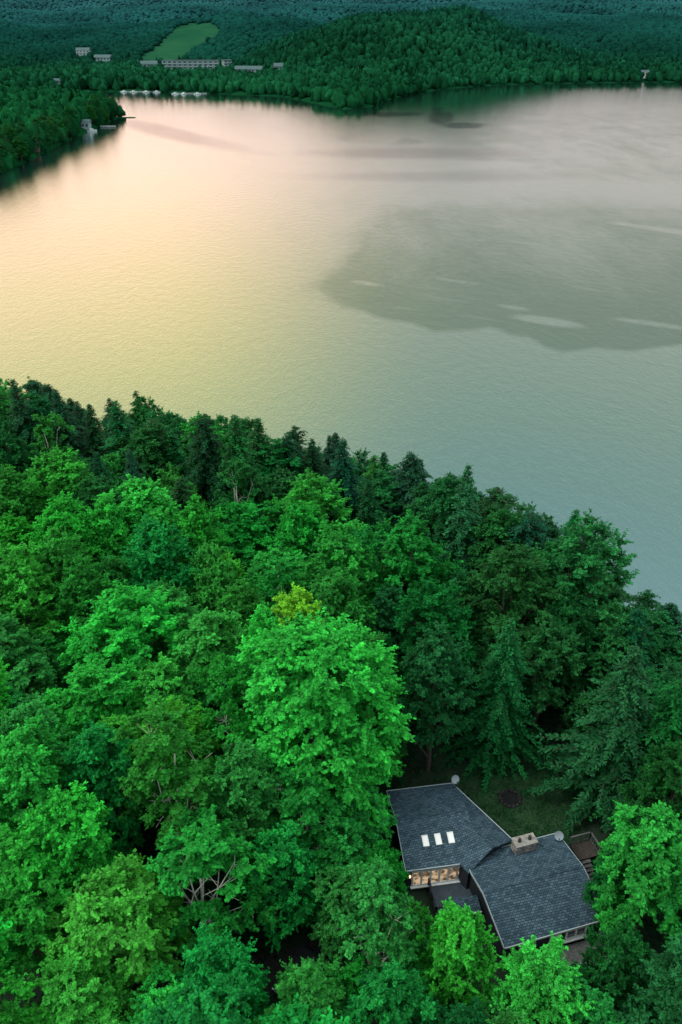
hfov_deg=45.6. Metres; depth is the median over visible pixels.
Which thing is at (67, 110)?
leafy tree
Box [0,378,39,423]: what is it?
leafy tree
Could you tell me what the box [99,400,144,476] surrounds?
conifer tree
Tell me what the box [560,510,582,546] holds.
conifer tree
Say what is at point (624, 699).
conifer tree
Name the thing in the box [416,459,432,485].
conifer tree
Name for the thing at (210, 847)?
birch tree
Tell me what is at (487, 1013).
leafy tree
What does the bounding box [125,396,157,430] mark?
leafy tree
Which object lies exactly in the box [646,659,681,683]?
leafy tree
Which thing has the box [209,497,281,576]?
leafy tree
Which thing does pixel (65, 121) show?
leafy tree
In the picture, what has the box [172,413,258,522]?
conifer tree
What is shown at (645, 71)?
boathouse
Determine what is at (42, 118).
leafy tree
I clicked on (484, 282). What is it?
lake water
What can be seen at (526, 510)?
leafy tree
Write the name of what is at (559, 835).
satellite dish
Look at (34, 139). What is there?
leafy tree
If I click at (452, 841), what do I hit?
bungalow house
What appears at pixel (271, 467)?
leafy tree
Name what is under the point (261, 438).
conifer tree
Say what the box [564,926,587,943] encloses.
window
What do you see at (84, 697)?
leafy tree
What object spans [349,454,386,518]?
conifer tree
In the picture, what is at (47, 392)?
conifer tree
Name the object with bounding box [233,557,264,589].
leafy tree
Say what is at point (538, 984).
leafy tree
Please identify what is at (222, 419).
leafy tree
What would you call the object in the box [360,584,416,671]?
leafy tree
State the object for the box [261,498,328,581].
leafy tree
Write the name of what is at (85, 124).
cottage
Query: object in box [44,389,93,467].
conifer tree
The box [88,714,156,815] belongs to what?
leafy tree
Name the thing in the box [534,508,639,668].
leafy tree
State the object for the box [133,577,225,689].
leafy tree
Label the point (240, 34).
hillside forest
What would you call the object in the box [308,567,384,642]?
leafy tree
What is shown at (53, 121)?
leafy tree
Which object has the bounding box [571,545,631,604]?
conifer tree
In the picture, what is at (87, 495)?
leafy tree
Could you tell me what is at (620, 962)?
leafy tree
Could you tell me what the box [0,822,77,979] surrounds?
leafy tree
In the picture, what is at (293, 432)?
leafy tree
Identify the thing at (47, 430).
birch tree
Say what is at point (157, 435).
conifer tree
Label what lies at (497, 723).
conifer tree
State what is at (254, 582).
leafy tree
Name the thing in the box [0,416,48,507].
leafy tree
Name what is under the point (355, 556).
leafy tree
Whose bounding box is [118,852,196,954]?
leafy tree
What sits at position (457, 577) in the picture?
leafy tree
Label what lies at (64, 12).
ridge forest
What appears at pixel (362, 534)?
leafy tree
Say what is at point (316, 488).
leafy tree
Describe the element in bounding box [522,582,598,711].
leafy tree
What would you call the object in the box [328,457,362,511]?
leafy tree
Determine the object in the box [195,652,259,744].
leafy tree
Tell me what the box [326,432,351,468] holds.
conifer tree
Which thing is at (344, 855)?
leafy tree
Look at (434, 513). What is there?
leafy tree
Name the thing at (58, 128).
leafy tree
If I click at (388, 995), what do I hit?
leafy tree
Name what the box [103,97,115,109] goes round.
leafy tree
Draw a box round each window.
[410,866,460,888]
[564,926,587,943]
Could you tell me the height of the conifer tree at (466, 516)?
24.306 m
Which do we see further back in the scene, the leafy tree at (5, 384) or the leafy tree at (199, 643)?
the leafy tree at (5, 384)
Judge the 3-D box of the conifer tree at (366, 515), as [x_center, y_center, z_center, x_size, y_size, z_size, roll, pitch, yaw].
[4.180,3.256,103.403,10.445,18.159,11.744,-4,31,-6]
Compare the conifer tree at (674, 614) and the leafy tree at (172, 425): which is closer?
the conifer tree at (674, 614)
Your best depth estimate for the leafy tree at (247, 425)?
118.28 m
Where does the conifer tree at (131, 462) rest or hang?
on the ground at (418, 895)
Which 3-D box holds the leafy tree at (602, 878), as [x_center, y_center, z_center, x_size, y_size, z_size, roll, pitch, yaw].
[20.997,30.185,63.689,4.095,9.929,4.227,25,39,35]
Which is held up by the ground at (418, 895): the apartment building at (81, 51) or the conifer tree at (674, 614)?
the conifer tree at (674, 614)
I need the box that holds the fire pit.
[498,788,522,807]
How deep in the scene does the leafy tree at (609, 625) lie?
80.06 m
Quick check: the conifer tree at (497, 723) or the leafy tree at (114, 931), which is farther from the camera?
the conifer tree at (497, 723)
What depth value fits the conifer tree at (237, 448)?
104.54 m
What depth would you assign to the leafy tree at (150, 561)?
83.89 m
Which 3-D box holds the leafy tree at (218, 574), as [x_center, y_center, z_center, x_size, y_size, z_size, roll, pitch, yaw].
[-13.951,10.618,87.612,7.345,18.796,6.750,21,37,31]
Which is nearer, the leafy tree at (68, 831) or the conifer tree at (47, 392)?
the leafy tree at (68, 831)
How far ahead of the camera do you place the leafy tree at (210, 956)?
51.52 m
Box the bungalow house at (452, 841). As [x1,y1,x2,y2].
[386,783,612,967]
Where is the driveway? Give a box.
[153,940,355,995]
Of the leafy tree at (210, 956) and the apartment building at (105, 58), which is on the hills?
the apartment building at (105, 58)
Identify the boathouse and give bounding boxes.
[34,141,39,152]
[641,70,648,77]
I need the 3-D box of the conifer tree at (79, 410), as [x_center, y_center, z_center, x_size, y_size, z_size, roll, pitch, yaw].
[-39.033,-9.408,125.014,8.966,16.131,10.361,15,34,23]
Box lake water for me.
[0,82,681,631]
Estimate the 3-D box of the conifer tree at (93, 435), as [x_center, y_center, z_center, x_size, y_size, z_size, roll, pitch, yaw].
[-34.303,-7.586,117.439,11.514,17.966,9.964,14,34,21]
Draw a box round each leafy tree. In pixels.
[0,126,7,135]
[0,138,11,157]
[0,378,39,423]
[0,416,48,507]
[0,464,49,554]
[0,511,43,563]
[0,540,30,624]
[0,540,88,667]
[0,613,72,737]
[0,657,11,735]
[0,680,55,738]
[0,688,80,806]
[0,714,75,873]
[0,801,14,864]
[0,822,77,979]
[0,956,45,1023]
[4,125,17,143]
[4,141,17,159]
[4,780,120,948]
[9,395,74,456]
[11,137,28,161]
[14,552,55,622]
[18,376,48,395]
[23,445,97,526]
[29,490,116,591]
[29,945,141,1023]
[31,133,43,154]
[34,526,103,639]
[35,636,84,716]
[35,656,144,765]
[37,113,48,121]
[37,848,194,1021]
[39,119,51,136]
[45,119,54,143]
[49,117,61,127]
[49,452,94,492]
[52,555,125,664]
[54,124,63,141]
[55,475,91,540]
[56,121,68,135]
[56,579,188,715]
[60,720,148,857]
[61,117,71,138]
[63,107,75,120]
[66,472,126,555]
[73,451,93,472]
[85,104,96,126]
[86,492,136,588]
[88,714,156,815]
[89,451,127,501]
[90,438,112,462]
[91,95,103,107]
[91,474,183,559]
[93,553,143,627]
[97,417,124,436]
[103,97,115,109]
[109,423,175,507]
[114,651,222,782]
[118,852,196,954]
[119,513,205,606]
[124,959,189,1023]
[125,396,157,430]
[132,694,228,828]
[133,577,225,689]
[139,402,189,464]
[140,961,257,1023]
[155,462,201,515]
[156,412,182,434]
[163,607,248,714]
[166,414,190,443]
[170,494,232,586]
[174,921,270,1021]
[178,411,234,493]
[184,539,246,632]
[185,480,209,513]
[186,518,230,548]
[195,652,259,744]
[196,549,246,610]
[205,737,286,890]
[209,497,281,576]
[211,415,231,453]
[211,578,270,652]
[218,607,416,845]
[230,416,272,454]
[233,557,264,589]
[234,543,314,615]
[236,602,284,663]
[241,571,283,617]
[245,819,328,952]
[249,438,306,498]
[250,1008,265,1023]
[253,955,355,1023]
[255,465,305,543]
[259,582,327,741]
[259,992,349,1023]
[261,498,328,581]
[263,467,351,563]
[276,573,311,618]
[293,518,395,629]
[304,443,324,465]
[304,817,379,894]
[307,863,387,969]
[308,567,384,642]
[313,528,378,592]
[319,785,397,862]
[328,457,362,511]
[331,854,435,982]
[336,954,372,1019]
[337,956,436,1023]
[350,447,377,477]
[350,833,409,906]
[356,690,409,764]
[357,463,428,525]
[358,509,463,638]
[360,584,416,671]
[362,961,439,1023]
[363,631,402,714]
[372,525,390,568]
[374,540,422,601]
[377,577,478,712]
[387,899,435,974]
[395,620,479,771]
[401,471,482,574]
[414,996,488,1023]
[415,896,506,1017]
[439,569,493,659]
[454,540,568,662]
[455,504,533,618]
[457,634,534,715]
[461,487,487,511]
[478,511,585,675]
[482,931,595,1023]
[483,998,511,1023]
[485,1008,528,1023]
[496,538,599,640]
[514,513,563,545]
[515,501,546,547]
[515,616,587,734]
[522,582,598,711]
[532,965,627,1023]
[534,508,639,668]
[555,598,662,692]
[555,689,604,743]
[567,918,654,1015]
[582,845,629,934]
[587,666,675,746]
[590,800,681,935]
[600,606,681,670]
[612,741,681,846]
[613,933,681,1023]
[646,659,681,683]
[656,860,681,952]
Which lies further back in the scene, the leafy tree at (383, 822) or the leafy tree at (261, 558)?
the leafy tree at (261, 558)
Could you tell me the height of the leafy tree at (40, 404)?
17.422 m
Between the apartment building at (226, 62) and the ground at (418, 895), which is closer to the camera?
the ground at (418, 895)
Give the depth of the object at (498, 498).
94.56 m
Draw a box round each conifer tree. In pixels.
[0,386,34,427]
[6,379,41,464]
[21,380,81,422]
[37,124,49,151]
[38,383,76,424]
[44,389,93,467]
[63,398,96,426]
[67,116,73,137]
[72,401,91,450]
[77,403,110,477]
[84,451,118,502]
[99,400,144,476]
[101,397,124,442]
[118,449,156,510]
[128,391,144,424]
[128,418,199,494]
[156,429,196,492]
[166,477,211,560]
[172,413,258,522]
[207,414,272,548]
[246,418,276,498]
[268,434,304,544]
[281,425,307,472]
[300,438,331,495]
[320,435,337,489]
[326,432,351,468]
[326,437,366,530]
[345,479,386,580]
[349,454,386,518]
[358,451,433,532]
[378,452,393,472]
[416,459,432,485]
[423,465,486,637]
[426,473,475,512]
[433,618,557,794]
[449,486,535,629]
[519,643,669,845]
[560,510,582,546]
[563,607,662,713]
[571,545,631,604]
[582,572,636,652]
[589,679,681,857]
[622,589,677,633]
[646,602,681,662]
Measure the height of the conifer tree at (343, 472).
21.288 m
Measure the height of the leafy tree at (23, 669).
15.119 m
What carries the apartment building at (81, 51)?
on the hills
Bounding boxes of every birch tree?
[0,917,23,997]
[28,411,74,486]
[110,698,236,886]
[142,804,278,953]
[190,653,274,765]
[207,457,270,521]
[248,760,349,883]
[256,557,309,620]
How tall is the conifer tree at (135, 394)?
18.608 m
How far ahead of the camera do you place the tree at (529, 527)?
88.27 m
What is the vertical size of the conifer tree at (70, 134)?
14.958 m
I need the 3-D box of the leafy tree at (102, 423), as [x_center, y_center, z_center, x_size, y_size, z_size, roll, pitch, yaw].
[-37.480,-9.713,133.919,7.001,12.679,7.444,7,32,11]
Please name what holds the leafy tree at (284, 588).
on the ground at (418, 895)
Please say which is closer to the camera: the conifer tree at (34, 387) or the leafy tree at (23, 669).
the leafy tree at (23, 669)
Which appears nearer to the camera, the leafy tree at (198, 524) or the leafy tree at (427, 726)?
the leafy tree at (427, 726)
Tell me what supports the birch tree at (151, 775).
on the ground at (418, 895)
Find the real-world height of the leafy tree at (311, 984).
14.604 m
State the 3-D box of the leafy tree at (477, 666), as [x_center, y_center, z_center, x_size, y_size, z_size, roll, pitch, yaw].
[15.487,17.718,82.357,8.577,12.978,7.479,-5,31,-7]
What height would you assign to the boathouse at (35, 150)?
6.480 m
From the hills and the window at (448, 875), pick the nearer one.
the window at (448, 875)
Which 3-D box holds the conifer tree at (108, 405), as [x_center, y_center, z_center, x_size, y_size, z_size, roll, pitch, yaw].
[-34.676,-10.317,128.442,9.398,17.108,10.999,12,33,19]
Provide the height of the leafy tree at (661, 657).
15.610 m
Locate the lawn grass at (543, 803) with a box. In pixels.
[454,748,589,844]
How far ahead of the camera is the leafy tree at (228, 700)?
65.86 m
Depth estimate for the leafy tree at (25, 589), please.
77.56 m
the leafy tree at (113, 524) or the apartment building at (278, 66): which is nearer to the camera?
the leafy tree at (113, 524)
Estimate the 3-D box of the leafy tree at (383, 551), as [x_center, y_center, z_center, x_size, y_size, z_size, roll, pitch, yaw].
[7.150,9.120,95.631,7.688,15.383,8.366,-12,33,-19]
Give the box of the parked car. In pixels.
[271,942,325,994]
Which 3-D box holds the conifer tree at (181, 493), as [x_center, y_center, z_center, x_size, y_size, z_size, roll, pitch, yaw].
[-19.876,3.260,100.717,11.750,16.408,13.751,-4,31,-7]
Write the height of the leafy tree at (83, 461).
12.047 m
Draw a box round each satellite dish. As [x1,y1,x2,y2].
[452,775,458,786]
[555,831,563,840]
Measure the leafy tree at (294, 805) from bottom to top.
14.666 m
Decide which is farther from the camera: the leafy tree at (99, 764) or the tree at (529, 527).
the tree at (529, 527)
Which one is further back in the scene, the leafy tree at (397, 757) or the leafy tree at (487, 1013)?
the leafy tree at (397, 757)
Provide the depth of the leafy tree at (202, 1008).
45.86 m
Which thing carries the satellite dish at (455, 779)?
attached to the bungalow house at (452, 841)
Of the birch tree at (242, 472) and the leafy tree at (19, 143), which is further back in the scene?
the leafy tree at (19, 143)
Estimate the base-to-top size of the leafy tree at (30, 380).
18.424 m
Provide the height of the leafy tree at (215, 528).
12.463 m
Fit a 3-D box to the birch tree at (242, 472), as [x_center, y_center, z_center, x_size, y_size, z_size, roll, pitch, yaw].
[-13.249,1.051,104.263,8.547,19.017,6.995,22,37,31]
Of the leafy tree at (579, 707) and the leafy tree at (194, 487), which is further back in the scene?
the leafy tree at (194, 487)
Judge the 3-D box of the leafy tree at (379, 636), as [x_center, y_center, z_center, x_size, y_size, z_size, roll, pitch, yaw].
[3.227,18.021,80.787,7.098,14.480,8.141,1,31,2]
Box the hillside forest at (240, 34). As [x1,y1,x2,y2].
[0,4,681,62]
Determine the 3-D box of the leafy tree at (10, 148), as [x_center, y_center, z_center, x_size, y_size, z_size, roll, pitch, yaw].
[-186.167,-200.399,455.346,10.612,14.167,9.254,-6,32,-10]
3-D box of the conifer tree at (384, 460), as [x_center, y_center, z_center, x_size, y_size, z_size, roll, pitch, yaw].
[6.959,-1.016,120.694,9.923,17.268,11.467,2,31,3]
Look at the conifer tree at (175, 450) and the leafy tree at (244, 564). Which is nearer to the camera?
the leafy tree at (244, 564)
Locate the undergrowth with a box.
[0,556,669,1013]
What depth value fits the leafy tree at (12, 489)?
91.80 m
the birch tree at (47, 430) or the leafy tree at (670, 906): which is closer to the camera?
the leafy tree at (670, 906)
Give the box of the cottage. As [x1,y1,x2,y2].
[81,119,91,129]
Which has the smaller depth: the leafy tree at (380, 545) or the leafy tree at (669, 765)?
the leafy tree at (669, 765)
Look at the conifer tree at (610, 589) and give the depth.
93.18 m
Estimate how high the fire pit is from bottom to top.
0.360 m
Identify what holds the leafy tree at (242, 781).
on the ground at (418, 895)
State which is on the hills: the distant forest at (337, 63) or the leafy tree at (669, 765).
the distant forest at (337, 63)
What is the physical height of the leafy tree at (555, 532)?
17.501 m
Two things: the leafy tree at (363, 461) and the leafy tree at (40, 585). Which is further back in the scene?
the leafy tree at (363, 461)
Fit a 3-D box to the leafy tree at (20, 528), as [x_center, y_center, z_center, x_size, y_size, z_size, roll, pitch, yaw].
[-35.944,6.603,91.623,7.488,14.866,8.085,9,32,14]
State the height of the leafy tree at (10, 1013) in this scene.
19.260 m
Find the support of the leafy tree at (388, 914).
on the ground at (418, 895)
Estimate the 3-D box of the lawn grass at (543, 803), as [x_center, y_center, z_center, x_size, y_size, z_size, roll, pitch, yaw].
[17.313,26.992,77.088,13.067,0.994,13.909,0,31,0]
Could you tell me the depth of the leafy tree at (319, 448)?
125.86 m
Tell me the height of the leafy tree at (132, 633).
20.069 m
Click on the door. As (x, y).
(558, 934)
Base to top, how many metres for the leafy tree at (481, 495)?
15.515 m
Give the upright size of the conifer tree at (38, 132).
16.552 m
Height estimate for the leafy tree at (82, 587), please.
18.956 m
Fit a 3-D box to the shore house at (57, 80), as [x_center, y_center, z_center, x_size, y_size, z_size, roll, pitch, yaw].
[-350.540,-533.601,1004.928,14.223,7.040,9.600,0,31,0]
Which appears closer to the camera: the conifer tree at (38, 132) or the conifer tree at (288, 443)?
the conifer tree at (288, 443)
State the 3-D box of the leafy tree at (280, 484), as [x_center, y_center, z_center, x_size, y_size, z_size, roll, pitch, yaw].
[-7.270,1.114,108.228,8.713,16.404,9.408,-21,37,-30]
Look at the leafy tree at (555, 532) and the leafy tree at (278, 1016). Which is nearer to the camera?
the leafy tree at (278, 1016)
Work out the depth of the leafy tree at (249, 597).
80.71 m
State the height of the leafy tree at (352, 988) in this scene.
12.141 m
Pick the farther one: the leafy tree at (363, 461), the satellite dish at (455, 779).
the leafy tree at (363, 461)
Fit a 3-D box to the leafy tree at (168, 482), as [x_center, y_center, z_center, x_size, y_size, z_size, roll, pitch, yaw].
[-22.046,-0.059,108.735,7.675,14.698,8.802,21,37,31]
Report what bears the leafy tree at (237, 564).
on the ground at (418, 895)
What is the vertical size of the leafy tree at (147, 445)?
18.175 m
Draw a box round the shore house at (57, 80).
[53,78,60,83]
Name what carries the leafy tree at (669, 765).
on the ground at (418, 895)
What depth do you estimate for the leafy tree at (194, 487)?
104.48 m
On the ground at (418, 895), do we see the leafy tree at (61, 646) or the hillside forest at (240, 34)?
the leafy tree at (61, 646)
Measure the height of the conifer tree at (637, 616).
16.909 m
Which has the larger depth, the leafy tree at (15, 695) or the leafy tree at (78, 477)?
the leafy tree at (78, 477)
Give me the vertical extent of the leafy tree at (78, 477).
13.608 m
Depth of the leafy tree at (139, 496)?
91.26 m
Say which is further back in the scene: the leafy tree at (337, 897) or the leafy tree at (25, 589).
the leafy tree at (25, 589)
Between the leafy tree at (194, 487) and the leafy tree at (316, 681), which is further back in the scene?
the leafy tree at (194, 487)
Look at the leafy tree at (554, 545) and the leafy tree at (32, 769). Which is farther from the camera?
the leafy tree at (554, 545)
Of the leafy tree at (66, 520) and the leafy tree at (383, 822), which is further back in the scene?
the leafy tree at (66, 520)
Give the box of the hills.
[0,0,681,172]
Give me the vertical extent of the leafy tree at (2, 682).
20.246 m
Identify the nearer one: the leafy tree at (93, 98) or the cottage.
the cottage
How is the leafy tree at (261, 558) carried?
on the ground at (418, 895)
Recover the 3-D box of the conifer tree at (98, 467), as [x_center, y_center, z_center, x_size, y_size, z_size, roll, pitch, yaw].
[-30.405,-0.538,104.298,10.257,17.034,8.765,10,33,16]
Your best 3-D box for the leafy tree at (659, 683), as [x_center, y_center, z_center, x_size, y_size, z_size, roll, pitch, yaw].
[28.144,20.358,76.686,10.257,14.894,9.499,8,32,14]
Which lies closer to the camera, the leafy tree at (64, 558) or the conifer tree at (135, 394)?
the leafy tree at (64, 558)
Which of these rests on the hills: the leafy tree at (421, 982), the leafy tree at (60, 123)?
the leafy tree at (60, 123)
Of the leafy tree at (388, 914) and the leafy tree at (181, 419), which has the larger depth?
the leafy tree at (181, 419)
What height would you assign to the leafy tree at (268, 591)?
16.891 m
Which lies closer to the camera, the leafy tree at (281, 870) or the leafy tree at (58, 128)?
the leafy tree at (281, 870)
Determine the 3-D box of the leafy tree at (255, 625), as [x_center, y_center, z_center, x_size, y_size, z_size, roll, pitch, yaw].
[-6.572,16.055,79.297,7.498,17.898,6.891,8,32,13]
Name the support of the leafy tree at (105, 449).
on the ground at (418, 895)
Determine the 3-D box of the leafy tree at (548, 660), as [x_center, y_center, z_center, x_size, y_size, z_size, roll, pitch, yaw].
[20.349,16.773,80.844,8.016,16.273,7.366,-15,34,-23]
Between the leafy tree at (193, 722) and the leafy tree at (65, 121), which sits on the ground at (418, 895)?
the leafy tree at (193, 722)
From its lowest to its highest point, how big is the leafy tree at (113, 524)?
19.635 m
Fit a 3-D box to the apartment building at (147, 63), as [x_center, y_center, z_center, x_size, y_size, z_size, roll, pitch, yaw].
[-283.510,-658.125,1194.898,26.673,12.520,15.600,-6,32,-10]
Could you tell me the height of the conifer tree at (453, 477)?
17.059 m
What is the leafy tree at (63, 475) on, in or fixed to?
on the ground at (418, 895)
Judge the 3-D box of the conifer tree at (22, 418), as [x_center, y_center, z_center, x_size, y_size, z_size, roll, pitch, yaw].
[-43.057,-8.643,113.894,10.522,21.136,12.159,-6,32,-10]
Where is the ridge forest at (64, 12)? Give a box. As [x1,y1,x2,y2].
[0,0,681,25]
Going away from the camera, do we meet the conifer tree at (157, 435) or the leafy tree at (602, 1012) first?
the leafy tree at (602, 1012)
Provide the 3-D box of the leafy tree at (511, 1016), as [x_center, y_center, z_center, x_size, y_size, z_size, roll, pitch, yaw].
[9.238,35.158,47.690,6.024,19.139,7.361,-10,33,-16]
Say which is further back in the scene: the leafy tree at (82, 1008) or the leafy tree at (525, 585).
the leafy tree at (525, 585)
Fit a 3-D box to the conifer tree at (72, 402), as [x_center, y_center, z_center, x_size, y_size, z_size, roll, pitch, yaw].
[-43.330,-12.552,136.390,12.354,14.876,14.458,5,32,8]
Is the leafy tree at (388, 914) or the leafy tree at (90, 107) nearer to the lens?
the leafy tree at (388, 914)
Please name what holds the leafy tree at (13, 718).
on the ground at (418, 895)
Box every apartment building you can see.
[75,47,90,55]
[93,55,112,61]
[140,61,157,66]
[161,60,219,68]
[222,59,231,66]
[234,66,261,71]
[273,63,282,69]
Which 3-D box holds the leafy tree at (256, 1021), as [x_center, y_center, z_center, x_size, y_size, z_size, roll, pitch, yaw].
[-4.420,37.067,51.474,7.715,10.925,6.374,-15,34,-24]
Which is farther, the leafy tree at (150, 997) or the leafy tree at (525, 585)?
the leafy tree at (525, 585)
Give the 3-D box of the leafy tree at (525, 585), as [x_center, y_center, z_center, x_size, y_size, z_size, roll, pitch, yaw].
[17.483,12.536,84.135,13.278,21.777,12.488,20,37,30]
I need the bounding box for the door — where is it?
[547,934,560,950]
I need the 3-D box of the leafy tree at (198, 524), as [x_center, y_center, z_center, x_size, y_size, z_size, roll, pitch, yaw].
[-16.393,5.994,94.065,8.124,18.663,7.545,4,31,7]
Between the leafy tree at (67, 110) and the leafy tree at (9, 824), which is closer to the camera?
the leafy tree at (9, 824)
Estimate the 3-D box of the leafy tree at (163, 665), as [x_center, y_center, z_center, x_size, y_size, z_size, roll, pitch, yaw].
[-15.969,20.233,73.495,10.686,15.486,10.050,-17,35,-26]
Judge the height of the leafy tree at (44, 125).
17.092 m
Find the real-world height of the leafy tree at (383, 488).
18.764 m
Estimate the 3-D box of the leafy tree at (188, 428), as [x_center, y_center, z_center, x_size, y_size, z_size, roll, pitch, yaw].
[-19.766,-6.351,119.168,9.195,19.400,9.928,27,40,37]
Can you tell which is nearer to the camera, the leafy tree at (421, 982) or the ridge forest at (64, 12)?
the leafy tree at (421, 982)
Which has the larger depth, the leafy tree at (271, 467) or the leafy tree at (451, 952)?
the leafy tree at (271, 467)
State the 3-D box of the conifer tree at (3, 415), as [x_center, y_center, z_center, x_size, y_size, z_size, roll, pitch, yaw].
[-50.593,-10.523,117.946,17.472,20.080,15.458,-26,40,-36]
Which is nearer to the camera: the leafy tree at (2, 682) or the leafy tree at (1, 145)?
the leafy tree at (2, 682)
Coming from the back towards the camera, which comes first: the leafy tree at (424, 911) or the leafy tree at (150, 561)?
the leafy tree at (150, 561)
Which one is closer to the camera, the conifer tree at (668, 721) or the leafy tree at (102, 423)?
the conifer tree at (668, 721)
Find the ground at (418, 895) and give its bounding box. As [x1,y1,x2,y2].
[0,523,681,1021]
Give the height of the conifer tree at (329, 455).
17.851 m
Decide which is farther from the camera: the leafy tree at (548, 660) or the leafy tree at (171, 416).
the leafy tree at (171, 416)
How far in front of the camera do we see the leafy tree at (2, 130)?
466.37 m
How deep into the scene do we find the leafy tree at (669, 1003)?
49.77 m
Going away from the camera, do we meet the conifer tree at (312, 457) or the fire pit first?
the fire pit
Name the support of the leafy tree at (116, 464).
on the ground at (418, 895)
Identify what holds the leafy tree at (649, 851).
on the ground at (418, 895)
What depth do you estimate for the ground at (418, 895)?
74.78 m
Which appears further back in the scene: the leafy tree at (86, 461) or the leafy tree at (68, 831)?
the leafy tree at (86, 461)
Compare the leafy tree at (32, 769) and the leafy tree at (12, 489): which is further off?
the leafy tree at (12, 489)
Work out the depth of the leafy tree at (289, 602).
71.71 m
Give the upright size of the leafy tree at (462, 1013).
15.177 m
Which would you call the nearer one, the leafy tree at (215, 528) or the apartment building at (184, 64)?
the leafy tree at (215, 528)
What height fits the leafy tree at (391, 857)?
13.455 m
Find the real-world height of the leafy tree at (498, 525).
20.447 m
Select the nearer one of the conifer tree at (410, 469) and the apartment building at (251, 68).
the conifer tree at (410, 469)
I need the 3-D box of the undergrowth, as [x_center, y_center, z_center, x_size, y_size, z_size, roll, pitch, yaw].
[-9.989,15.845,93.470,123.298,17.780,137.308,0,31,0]
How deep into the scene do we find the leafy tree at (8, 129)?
471.89 m
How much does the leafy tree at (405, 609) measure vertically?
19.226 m
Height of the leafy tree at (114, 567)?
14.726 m
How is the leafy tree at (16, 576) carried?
on the ground at (418, 895)
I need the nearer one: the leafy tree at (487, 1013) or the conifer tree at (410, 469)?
the leafy tree at (487, 1013)
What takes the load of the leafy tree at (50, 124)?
on the hills
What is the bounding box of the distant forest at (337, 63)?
[0,3,681,169]
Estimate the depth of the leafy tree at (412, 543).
85.06 m

